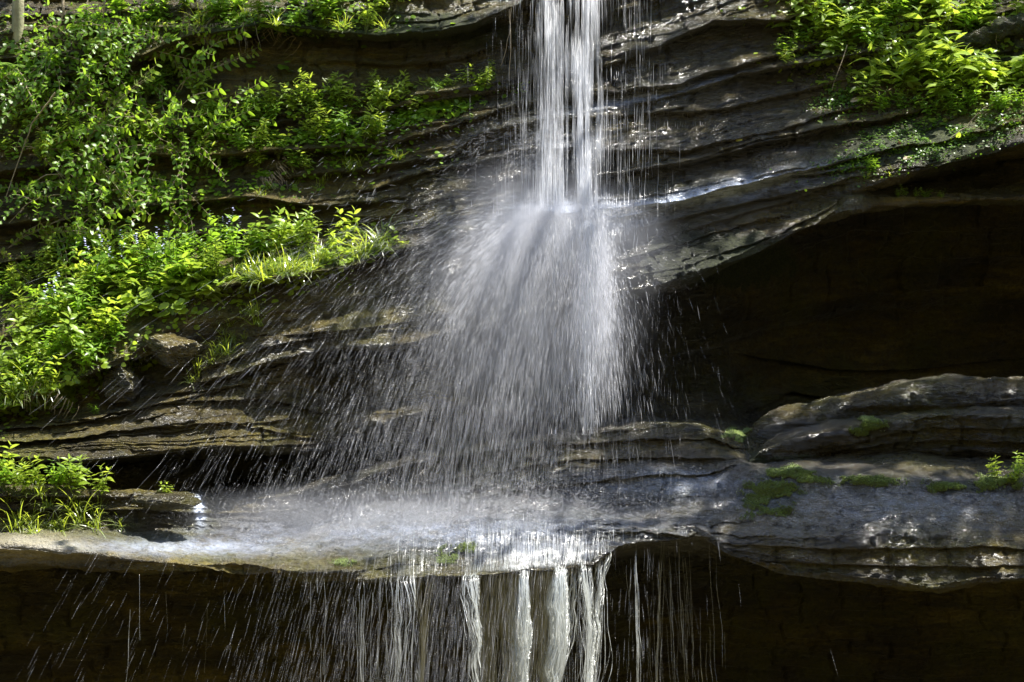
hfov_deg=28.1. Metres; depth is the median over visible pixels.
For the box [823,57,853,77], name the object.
hanging roots
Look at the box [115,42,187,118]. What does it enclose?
trailing vine
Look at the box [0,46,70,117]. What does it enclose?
trailing vine
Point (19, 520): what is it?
grass tuft
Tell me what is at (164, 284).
leaved plant
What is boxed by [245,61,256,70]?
broad leaved plant
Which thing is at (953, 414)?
rock slab
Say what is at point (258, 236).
leafy plant
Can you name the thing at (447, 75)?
leafy plant
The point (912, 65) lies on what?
leaved plant
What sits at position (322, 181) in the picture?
grass tuft
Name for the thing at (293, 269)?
grass tuft
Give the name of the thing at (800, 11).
leaved plant
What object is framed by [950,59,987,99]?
leaved plant
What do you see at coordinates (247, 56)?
trailing vine
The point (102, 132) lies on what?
trailing vine
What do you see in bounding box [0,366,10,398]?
leafy plant
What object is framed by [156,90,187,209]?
trailing vine
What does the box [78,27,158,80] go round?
trailing vine
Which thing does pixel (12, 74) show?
trailing vine
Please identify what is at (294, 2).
leafy plant
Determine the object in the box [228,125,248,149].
leafy plant
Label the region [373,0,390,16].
leafy plant
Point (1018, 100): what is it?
leafy plant
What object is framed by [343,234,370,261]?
grass tuft
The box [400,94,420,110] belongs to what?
leafy plant
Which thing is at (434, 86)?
leafy plant
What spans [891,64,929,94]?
leaved plant
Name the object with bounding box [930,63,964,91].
leaved plant
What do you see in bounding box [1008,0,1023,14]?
leafy plant
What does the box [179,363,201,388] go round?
grass tuft
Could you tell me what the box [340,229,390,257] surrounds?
grass tuft
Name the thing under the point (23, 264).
leafy plant
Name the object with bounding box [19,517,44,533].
grass tuft
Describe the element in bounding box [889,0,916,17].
leafy plant
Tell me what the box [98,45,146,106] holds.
trailing vine
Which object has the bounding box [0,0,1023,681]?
cliff
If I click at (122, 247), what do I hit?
leafy plant
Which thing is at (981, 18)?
leaved plant
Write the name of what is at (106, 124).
leafy plant
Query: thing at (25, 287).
leafy plant
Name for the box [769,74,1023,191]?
ground cover
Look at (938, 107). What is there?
leafy plant
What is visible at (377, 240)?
grass tuft
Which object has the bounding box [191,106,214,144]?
leafy plant
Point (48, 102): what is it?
twig
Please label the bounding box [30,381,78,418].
hanging roots
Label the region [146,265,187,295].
leafy plant
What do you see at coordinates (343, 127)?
leafy plant
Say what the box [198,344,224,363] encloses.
grass tuft
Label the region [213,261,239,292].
leafy plant
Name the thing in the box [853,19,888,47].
leafy plant
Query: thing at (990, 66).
leaved plant
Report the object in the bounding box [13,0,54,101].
trailing vine
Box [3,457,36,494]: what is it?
leafy plant
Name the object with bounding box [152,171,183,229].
trailing vine
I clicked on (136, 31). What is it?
trailing vine
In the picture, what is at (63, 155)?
trailing vine
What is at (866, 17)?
leafy plant
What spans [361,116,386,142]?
leafy plant
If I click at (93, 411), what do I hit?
leafy plant
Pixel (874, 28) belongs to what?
leaved plant
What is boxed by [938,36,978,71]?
leaved plant
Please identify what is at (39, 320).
leafy plant
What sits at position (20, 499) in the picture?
grass tuft
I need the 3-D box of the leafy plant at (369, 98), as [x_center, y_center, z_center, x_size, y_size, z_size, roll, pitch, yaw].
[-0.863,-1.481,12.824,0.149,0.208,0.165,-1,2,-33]
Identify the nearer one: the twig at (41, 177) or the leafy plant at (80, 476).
the leafy plant at (80, 476)
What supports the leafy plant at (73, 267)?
on the cliff
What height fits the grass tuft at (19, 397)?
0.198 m
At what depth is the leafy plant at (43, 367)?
12.03 m
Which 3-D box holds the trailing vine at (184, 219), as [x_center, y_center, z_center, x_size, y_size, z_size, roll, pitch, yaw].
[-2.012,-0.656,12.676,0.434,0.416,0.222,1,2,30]
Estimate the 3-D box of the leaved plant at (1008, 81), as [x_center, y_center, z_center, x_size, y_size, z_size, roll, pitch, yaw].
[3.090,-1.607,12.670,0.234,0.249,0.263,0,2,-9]
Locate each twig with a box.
[6,92,55,196]
[7,174,63,197]
[9,194,60,222]
[60,0,64,25]
[100,0,105,34]
[501,7,511,64]
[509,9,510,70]
[832,45,847,88]
[949,113,978,138]
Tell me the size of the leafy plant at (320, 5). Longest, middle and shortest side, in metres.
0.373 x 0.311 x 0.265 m
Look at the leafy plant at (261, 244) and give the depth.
12.39 m
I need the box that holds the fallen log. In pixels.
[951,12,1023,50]
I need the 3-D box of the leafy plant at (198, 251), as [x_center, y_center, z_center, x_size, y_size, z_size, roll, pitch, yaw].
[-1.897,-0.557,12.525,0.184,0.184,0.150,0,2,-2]
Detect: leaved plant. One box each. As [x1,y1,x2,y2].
[24,312,52,337]
[84,289,121,317]
[85,260,134,290]
[117,287,157,318]
[121,289,161,316]
[152,266,181,300]
[157,298,188,318]
[171,252,223,289]
[174,258,225,306]
[183,277,210,294]
[184,279,211,299]
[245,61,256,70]
[278,61,290,74]
[764,0,816,34]
[771,0,825,39]
[791,0,827,31]
[799,0,836,33]
[808,0,843,25]
[819,29,846,54]
[837,3,871,39]
[842,0,881,16]
[844,6,885,43]
[850,42,903,93]
[877,33,912,75]
[878,0,910,20]
[890,58,920,87]
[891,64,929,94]
[894,34,943,82]
[898,41,934,80]
[901,39,931,70]
[902,5,962,61]
[906,0,939,18]
[912,50,955,89]
[912,72,927,80]
[915,60,956,101]
[918,51,946,81]
[920,0,966,30]
[923,50,961,88]
[925,0,951,8]
[925,72,953,100]
[929,21,973,74]
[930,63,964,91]
[934,36,992,91]
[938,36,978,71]
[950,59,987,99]
[956,48,997,78]
[957,50,999,87]
[960,0,995,9]
[962,48,998,63]
[970,0,991,9]
[970,1,996,27]
[970,55,1009,95]
[973,52,1009,81]
[987,54,1011,74]
[995,63,1023,97]
[997,60,1023,86]
[1007,54,1023,73]
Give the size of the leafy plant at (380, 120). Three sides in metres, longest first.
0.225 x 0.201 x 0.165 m
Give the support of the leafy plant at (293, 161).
on the cliff
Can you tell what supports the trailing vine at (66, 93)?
on the undergrowth at (429, 110)
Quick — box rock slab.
[743,373,1023,463]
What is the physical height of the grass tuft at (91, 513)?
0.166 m
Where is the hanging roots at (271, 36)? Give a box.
[251,29,285,43]
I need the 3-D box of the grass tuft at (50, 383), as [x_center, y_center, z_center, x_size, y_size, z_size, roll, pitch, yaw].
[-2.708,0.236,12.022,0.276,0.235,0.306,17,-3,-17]
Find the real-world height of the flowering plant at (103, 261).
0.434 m
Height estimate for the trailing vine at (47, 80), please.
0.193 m
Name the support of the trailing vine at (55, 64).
on the undergrowth at (429, 110)
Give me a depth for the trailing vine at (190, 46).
13.06 m
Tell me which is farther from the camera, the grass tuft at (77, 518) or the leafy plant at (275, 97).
the leafy plant at (275, 97)
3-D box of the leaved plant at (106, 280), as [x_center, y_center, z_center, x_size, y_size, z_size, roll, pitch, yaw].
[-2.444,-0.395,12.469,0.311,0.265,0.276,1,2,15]
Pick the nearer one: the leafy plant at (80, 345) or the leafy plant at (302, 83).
the leafy plant at (80, 345)
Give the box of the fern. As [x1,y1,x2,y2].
[0,62,23,69]
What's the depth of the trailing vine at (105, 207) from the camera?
12.62 m
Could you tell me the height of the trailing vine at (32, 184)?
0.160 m
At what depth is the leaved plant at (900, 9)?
12.97 m
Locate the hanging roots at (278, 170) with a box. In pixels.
[260,157,295,181]
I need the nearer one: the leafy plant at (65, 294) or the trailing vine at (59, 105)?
the leafy plant at (65, 294)
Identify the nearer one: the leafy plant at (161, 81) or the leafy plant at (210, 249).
the leafy plant at (210, 249)
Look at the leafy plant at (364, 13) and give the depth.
12.87 m
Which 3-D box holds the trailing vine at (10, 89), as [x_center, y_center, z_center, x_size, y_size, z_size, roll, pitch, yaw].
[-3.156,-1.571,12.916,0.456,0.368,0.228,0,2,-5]
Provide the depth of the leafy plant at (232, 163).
12.86 m
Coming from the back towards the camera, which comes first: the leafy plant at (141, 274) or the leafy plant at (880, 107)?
the leafy plant at (880, 107)
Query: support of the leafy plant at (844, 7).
on the cliff
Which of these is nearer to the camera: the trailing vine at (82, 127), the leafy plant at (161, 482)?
the leafy plant at (161, 482)
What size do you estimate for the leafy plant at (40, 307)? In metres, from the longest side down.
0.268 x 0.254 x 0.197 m
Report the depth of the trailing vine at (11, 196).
12.84 m
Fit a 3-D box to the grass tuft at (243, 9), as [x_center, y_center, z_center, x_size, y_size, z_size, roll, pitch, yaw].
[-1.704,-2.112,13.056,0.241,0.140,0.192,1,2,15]
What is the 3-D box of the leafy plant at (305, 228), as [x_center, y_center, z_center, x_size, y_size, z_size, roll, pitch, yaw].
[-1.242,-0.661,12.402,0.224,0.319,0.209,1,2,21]
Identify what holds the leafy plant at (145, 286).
on the cliff
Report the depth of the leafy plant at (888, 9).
12.96 m
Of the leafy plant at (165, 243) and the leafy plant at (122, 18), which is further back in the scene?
the leafy plant at (122, 18)
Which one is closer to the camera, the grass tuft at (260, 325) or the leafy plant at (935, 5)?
the grass tuft at (260, 325)
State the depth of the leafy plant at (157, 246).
12.54 m
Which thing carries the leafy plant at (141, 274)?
on the cliff
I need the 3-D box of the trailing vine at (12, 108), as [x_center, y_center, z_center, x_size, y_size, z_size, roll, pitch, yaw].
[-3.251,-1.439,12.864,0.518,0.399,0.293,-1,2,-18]
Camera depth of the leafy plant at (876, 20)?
12.91 m
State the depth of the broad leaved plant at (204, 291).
12.19 m
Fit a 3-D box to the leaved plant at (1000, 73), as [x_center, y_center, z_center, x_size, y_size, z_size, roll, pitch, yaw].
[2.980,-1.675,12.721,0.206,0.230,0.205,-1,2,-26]
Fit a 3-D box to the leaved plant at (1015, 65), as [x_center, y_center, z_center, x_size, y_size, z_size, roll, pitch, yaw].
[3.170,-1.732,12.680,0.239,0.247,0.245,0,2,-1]
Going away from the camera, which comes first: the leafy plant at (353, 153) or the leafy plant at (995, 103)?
the leafy plant at (995, 103)
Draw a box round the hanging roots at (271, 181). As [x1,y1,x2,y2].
[256,167,289,202]
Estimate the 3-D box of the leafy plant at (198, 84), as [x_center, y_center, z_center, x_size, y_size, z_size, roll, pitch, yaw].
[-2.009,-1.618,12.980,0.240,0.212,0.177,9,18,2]
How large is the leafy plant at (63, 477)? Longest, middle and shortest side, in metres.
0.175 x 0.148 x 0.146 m
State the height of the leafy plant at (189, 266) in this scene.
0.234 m
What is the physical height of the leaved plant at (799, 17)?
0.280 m
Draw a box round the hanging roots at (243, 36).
[239,22,259,50]
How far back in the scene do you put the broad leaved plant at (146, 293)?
12.20 m
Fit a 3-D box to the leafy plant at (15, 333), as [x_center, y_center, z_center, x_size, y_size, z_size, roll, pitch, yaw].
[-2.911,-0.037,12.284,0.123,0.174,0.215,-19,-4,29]
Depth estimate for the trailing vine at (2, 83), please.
12.96 m
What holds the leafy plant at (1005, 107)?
on the cliff
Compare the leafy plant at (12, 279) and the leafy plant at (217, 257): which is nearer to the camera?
the leafy plant at (217, 257)
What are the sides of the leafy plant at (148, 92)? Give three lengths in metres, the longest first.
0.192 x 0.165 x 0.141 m
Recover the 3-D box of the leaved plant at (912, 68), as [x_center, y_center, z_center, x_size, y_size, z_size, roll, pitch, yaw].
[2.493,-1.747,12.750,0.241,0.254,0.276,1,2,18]
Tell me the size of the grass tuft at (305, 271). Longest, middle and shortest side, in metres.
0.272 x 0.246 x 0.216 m
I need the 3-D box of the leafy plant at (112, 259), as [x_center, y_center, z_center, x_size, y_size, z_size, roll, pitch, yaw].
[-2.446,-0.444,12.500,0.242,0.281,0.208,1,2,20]
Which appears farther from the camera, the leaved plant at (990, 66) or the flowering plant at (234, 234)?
the leaved plant at (990, 66)
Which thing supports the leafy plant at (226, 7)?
on the cliff
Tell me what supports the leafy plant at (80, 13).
on the cliff
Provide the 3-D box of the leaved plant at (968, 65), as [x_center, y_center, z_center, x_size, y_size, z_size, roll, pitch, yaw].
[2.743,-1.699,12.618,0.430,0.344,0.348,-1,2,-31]
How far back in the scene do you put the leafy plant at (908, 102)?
12.71 m
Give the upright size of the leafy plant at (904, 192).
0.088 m
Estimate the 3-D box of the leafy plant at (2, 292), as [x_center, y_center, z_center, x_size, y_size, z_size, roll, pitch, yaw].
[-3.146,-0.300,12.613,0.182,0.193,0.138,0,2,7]
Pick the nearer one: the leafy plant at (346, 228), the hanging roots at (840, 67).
the leafy plant at (346, 228)
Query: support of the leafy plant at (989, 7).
on the cliff
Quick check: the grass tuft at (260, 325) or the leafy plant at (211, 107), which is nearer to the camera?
the grass tuft at (260, 325)
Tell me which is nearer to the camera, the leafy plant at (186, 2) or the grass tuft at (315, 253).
the grass tuft at (315, 253)
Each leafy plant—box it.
[0,131,13,148]
[0,263,11,289]
[0,277,14,302]
[0,286,34,327]
[0,335,26,388]
[0,365,30,401]
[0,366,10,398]
[0,441,19,486]
[0,456,14,491]
[1,459,24,489]
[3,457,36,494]
[4,263,31,300]
[4,312,44,357]
[5,301,33,325]
[5,322,36,342]
[6,341,47,379]
[7,103,25,127]
[9,254,33,281]
[10,86,48,127]
[10,342,37,379]
[11,46,38,67]
[11,370,25,394]
[13,297,46,333]
[15,277,52,302]
[16,453,46,487]
[19,251,45,270]
[23,336,58,360]
[24,352,61,386]
[25,250,48,286]
[25,308,57,334]
[27,287,65,318]
[31,127,52,158]
[32,338,61,364]
[33,356,53,378]
[34,360,52,383]
[36,323,69,370]
[37,231,61,268]
[38,60,70,88]
[40,43,66,76]
[41,236,57,263]
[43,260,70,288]
[43,459,72,490]
[44,250,68,280]
[44,308,63,336]
[46,328,81,357]
[49,306,96,367]
[49,464,65,486]
[51,293,72,323]
[53,109,79,154]
[55,282,74,314]
[56,456,89,489]
[57,279,72,296]
[58,336,79,361]
[58,454,90,492]
[60,395,70,410]
[63,224,90,255]
[63,279,100,325]
[65,314,88,340]
[66,0,106,36]
[66,247,106,292]
[66,272,96,295]
[67,404,78,413]
[69,275,91,305]
[70,333,94,365]
[71,219,95,260]
[73,336,103,373]
[75,309,115,339]
[76,265,104,301]
[78,26,112,64]
[78,329,104,359]
[79,117,97,142]
[82,295,129,344]
[83,0,107,32]
[84,247,100,262]
[85,115,123,140]
[85,327,127,355]
[86,67,107,96]
[86,464,113,502]
[87,403,99,414]
[90,241,107,253]
[94,272,118,291]
[96,246,122,283]
[97,308,130,340]
[100,214,141,259]
[102,262,139,307]
[105,0,133,15]
[107,30,134,63]
[111,4,151,33]
[115,121,132,140]
[116,231,132,263]
[116,233,147,277]
[121,71,140,95]
[124,0,143,25]
[127,114,162,146]
[130,239,165,270]
[130,262,155,284]
[134,226,160,265]
[134,272,160,296]
[135,0,173,18]
[136,74,154,99]
[138,261,159,280]
[139,104,171,145]
[141,61,170,97]
[142,63,172,94]
[143,135,161,162]
[144,232,170,261]
[145,0,168,24]
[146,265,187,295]
[151,232,178,257]
[152,260,187,284]
[155,255,186,297]
[156,47,180,82]
[157,0,171,11]
[157,250,194,280]
[158,481,172,491]
[168,265,184,299]
[170,238,195,262]
[171,229,192,253]
[174,229,197,254]
[178,0,193,10]
[179,257,212,282]
[180,68,212,96]
[183,259,195,299]
[187,235,210,258]
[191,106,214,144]
[191,242,213,271]
[193,92,217,119]
[195,135,217,174]
[196,210,227,267]
[196,238,221,266]
[199,85,218,110]
[200,0,231,18]
[200,237,226,280]
[202,1,223,19]
[204,214,236,248]
[207,94,226,121]
[209,0,233,17]
[213,236,240,256]
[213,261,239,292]
[214,103,235,122]
[227,146,239,166]
[227,233,252,260]
[228,0,247,9]
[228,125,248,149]
[233,107,243,122]
[236,86,263,109]
[237,99,254,120]
[238,87,261,118]
[238,136,267,168]
[241,0,269,19]
[244,108,261,136]
[244,125,269,162]
[244,226,265,257]
[245,226,273,256]
[247,211,279,254]
[248,224,274,255]
[250,0,280,17]
[252,118,269,146]
[253,75,280,108]
[254,105,264,121]
[256,97,282,119]
[263,93,280,119]
[264,86,287,115]
[264,127,292,159]
[266,206,303,257]
[268,209,312,235]
[278,82,305,112]
[279,83,305,111]
[279,144,306,171]
[282,135,304,167]
[283,92,300,113]
[283,211,317,249]
[287,0,311,23]
[289,206,320,250]
[289,221,321,251]
[291,0,303,6]
[293,67,317,106]
[296,99,315,117]
[296,150,315,171]
[297,117,316,135]
[299,88,327,109]
[303,0,340,26]
[305,0,340,24]
[306,87,317,106]
[306,101,333,141]
[307,83,324,103]
[319,98,329,110]
[322,118,339,136]
[323,72,346,108]
[324,77,343,105]
[324,228,345,259]
[330,71,356,105]
[330,107,352,140]
[331,91,343,107]
[332,206,363,246]
[335,0,353,11]
[336,133,355,156]
[343,86,357,107]
[350,0,379,32]
[352,96,364,116]
[357,104,386,142]
[361,76,381,103]
[361,89,378,118]
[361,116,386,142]
[363,113,384,141]
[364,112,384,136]
[367,68,389,93]
[370,83,395,122]
[371,80,389,102]
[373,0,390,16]
[375,79,397,91]
[382,80,405,103]
[387,70,414,100]
[393,95,408,108]
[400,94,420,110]
[412,76,429,105]
[430,78,442,97]
[443,73,457,84]
[456,62,473,83]
[468,73,481,86]
[472,72,494,81]
[475,66,492,88]
[479,59,495,80]
[773,34,797,56]
[774,43,797,65]
[793,21,818,43]
[806,5,836,40]
[809,10,830,38]
[820,0,853,23]
[831,12,844,30]
[836,13,860,39]
[837,1,865,20]
[844,18,866,37]
[849,9,873,39]
[850,73,879,112]
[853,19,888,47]
[857,4,893,41]
[858,65,882,91]
[860,153,877,169]
[863,0,892,14]
[865,158,879,177]
[872,86,897,113]
[880,1,895,18]
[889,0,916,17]
[891,87,922,108]
[895,84,911,101]
[899,184,908,195]
[912,0,926,8]
[917,95,945,116]
[919,188,931,196]
[920,0,943,21]
[926,95,948,113]
[928,69,955,97]
[938,95,955,113]
[941,84,958,109]
[948,93,968,118]
[955,0,992,33]
[956,67,989,104]
[958,80,982,109]
[960,0,979,14]
[982,0,1002,15]
[985,455,1002,477]
[986,85,1008,109]
[992,90,1013,111]
[993,87,1013,102]
[1003,466,1020,483]
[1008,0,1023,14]
[1010,462,1023,476]
[1011,87,1023,107]
[1011,450,1023,470]
[1011,462,1023,481]
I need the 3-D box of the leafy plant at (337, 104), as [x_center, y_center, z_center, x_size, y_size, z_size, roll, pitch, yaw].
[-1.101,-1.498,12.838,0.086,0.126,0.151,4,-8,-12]
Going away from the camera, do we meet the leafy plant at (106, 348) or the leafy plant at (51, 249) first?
the leafy plant at (106, 348)
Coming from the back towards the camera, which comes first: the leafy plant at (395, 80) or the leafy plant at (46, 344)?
the leafy plant at (395, 80)
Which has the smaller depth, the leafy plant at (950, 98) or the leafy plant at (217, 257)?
the leafy plant at (217, 257)
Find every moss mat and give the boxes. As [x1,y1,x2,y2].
[327,541,477,566]
[720,426,751,442]
[734,462,823,519]
[802,474,936,487]
[849,415,889,436]
[926,480,966,492]
[969,472,1023,492]
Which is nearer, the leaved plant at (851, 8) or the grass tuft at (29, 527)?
the grass tuft at (29, 527)
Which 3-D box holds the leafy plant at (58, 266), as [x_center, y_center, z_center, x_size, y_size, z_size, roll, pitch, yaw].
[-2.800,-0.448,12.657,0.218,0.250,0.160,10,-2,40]
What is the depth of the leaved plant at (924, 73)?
12.72 m
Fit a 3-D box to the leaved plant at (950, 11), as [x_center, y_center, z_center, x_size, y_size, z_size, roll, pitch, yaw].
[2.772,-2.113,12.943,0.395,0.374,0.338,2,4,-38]
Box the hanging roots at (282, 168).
[264,161,295,182]
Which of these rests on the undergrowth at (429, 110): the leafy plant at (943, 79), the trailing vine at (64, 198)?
the trailing vine at (64, 198)
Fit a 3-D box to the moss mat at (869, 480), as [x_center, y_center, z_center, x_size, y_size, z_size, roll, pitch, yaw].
[1.969,0.771,11.304,0.756,0.076,0.110,0,2,0]
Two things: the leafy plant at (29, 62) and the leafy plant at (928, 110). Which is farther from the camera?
the leafy plant at (29, 62)
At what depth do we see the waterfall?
11.11 m
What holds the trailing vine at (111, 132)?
hanging from the cliff
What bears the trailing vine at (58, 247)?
attached to the cliff
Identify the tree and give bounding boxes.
[0,0,23,41]
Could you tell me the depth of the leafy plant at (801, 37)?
12.90 m
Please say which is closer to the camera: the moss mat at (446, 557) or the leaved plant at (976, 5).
the moss mat at (446, 557)
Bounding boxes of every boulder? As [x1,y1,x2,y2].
[102,361,140,402]
[131,492,201,510]
[146,333,203,368]
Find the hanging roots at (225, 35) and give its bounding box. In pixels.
[204,20,241,44]
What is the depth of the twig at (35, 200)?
12.77 m
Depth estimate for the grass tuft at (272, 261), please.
12.28 m
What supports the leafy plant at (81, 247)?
on the cliff
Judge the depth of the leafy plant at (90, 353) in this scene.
11.98 m
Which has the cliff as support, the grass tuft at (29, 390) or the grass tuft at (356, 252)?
the grass tuft at (356, 252)
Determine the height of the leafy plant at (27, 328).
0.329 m
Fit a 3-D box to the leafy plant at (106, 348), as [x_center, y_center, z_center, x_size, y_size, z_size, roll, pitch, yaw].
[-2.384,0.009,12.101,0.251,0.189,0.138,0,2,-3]
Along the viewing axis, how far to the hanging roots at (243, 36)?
12.91 m
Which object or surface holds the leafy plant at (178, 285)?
on the cliff
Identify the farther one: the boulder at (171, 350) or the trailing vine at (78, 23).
the trailing vine at (78, 23)
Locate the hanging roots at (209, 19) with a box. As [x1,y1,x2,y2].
[193,11,222,38]
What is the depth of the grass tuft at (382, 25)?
12.89 m
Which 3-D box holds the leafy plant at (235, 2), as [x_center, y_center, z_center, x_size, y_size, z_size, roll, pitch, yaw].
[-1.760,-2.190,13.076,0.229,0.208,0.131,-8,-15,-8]
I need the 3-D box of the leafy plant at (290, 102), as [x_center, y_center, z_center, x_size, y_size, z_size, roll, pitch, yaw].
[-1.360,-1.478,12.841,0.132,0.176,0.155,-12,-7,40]
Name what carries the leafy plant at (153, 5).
on the cliff
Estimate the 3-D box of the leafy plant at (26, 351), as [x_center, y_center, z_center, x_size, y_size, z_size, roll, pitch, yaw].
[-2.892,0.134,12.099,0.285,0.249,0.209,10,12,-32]
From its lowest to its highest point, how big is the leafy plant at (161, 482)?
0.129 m
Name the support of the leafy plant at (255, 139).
on the cliff
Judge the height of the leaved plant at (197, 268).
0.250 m
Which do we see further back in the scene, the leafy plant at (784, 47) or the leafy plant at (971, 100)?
the leafy plant at (784, 47)
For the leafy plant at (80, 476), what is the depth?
11.54 m
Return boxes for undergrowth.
[0,0,554,243]
[0,215,439,437]
[692,0,1023,137]
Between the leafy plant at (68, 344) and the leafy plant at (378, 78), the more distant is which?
the leafy plant at (378, 78)
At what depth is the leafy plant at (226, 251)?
12.55 m
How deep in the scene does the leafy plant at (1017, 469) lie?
11.41 m
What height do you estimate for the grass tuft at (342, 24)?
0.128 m
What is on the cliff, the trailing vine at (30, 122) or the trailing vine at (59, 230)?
the trailing vine at (30, 122)
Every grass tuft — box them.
[0,377,40,406]
[0,485,12,501]
[0,498,45,532]
[0,511,33,532]
[5,381,31,407]
[7,360,68,398]
[7,485,36,501]
[8,506,36,532]
[16,478,53,499]
[19,495,41,528]
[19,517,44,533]
[20,369,62,400]
[25,509,79,535]
[29,509,66,531]
[32,486,65,514]
[34,372,60,393]
[42,516,67,530]
[51,489,86,514]
[53,490,99,526]
[64,489,118,537]
[66,503,100,523]
[85,502,105,518]
[109,513,134,532]
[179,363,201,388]
[184,3,221,26]
[191,357,203,371]
[198,334,234,352]
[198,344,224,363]
[211,329,240,356]
[212,332,230,346]
[213,325,230,334]
[222,326,239,348]
[224,259,256,278]
[225,250,271,289]
[225,295,276,324]
[234,254,290,289]
[237,4,252,16]
[240,297,268,316]
[243,247,267,269]
[243,301,262,321]
[252,316,270,326]
[258,234,321,281]
[262,10,283,26]
[264,246,285,272]
[268,247,310,274]
[268,258,293,278]
[275,251,314,283]
[290,256,327,274]
[295,233,339,263]
[300,250,327,279]
[305,241,333,259]
[316,176,327,186]
[326,9,359,28]
[330,20,350,31]
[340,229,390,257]
[341,149,357,171]
[342,231,392,260]
[343,220,399,258]
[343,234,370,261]
[344,239,369,263]
[345,156,367,172]
[356,207,402,254]
[370,14,396,30]
[388,146,409,158]
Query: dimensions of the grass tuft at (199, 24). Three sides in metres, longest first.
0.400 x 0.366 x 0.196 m
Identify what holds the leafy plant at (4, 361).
on the cliff
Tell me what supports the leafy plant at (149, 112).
on the cliff
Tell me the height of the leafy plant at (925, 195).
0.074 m
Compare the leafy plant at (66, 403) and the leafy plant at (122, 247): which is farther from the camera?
the leafy plant at (122, 247)
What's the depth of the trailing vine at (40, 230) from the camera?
12.80 m
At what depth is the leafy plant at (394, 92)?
12.78 m
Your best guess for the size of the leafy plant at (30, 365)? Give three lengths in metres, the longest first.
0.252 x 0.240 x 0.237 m
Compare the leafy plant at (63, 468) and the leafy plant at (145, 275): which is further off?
the leafy plant at (145, 275)
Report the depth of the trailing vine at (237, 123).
12.78 m
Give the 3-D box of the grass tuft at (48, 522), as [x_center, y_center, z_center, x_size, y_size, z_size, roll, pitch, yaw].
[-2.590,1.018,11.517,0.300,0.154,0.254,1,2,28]
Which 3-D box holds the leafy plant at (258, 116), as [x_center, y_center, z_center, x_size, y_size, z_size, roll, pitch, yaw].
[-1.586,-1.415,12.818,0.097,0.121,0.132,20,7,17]
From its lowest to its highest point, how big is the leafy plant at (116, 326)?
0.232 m
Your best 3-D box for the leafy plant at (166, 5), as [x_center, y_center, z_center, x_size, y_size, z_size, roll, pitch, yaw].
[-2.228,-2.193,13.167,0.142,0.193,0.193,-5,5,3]
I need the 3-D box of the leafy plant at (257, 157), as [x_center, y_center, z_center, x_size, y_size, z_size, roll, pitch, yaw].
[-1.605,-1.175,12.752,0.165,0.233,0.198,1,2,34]
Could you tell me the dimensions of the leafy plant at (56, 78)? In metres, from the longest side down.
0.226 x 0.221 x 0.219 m
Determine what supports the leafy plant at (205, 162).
on the cliff
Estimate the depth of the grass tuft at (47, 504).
11.50 m
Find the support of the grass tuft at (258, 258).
on the cliff
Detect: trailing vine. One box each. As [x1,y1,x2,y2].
[0,42,71,110]
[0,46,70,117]
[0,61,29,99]
[0,64,39,112]
[0,69,46,111]
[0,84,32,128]
[0,101,58,153]
[0,183,42,223]
[0,247,35,288]
[8,199,99,248]
[9,179,70,202]
[12,190,70,297]
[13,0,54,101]
[17,141,116,190]
[19,139,94,206]
[20,12,113,38]
[23,77,86,104]
[26,23,119,52]
[26,88,100,125]
[30,0,64,107]
[30,180,99,223]
[31,60,97,112]
[32,123,94,196]
[32,151,99,194]
[37,135,130,197]
[38,223,113,239]
[47,103,126,166]
[50,13,127,64]
[50,236,117,267]
[52,122,131,155]
[57,208,122,243]
[59,196,120,235]
[61,124,137,213]
[64,159,138,191]
[65,52,127,100]
[66,51,124,109]
[66,139,162,206]
[71,253,110,278]
[74,106,96,207]
[75,81,151,130]
[76,66,131,196]
[77,151,152,221]
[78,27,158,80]
[79,184,161,245]
[85,60,161,139]
[86,176,143,276]
[90,41,125,153]
[94,24,161,66]
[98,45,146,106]
[105,93,161,138]
[108,112,228,180]
[108,175,178,201]
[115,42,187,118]
[118,31,223,67]
[119,93,141,189]
[123,16,170,130]
[127,75,157,135]
[128,19,210,36]
[137,126,223,172]
[145,182,212,230]
[149,34,235,60]
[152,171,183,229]
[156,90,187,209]
[156,202,203,254]
[157,83,225,129]
[158,98,193,201]
[165,50,215,118]
[172,28,250,95]
[185,43,261,86]
[195,116,276,142]
[197,77,267,144]
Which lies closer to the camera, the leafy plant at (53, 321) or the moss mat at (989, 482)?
the moss mat at (989, 482)
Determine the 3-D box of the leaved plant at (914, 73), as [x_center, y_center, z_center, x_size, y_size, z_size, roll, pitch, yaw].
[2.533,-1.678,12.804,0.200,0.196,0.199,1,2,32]
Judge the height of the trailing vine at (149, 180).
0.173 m
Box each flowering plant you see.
[33,273,63,327]
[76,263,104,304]
[79,235,118,295]
[115,234,145,289]
[127,227,166,280]
[158,222,181,274]
[219,214,249,269]
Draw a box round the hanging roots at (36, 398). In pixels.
[24,388,58,413]
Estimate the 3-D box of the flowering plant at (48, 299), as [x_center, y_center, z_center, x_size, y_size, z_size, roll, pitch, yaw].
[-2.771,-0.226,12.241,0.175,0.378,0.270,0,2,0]
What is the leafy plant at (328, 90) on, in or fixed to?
on the cliff
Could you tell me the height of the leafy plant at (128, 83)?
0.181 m
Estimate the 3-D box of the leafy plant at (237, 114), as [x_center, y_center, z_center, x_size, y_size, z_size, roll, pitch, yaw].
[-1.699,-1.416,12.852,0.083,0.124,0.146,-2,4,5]
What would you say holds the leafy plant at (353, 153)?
on the cliff
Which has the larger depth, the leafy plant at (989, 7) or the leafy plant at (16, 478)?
the leafy plant at (989, 7)
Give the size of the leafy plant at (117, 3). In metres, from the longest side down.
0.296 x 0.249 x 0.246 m

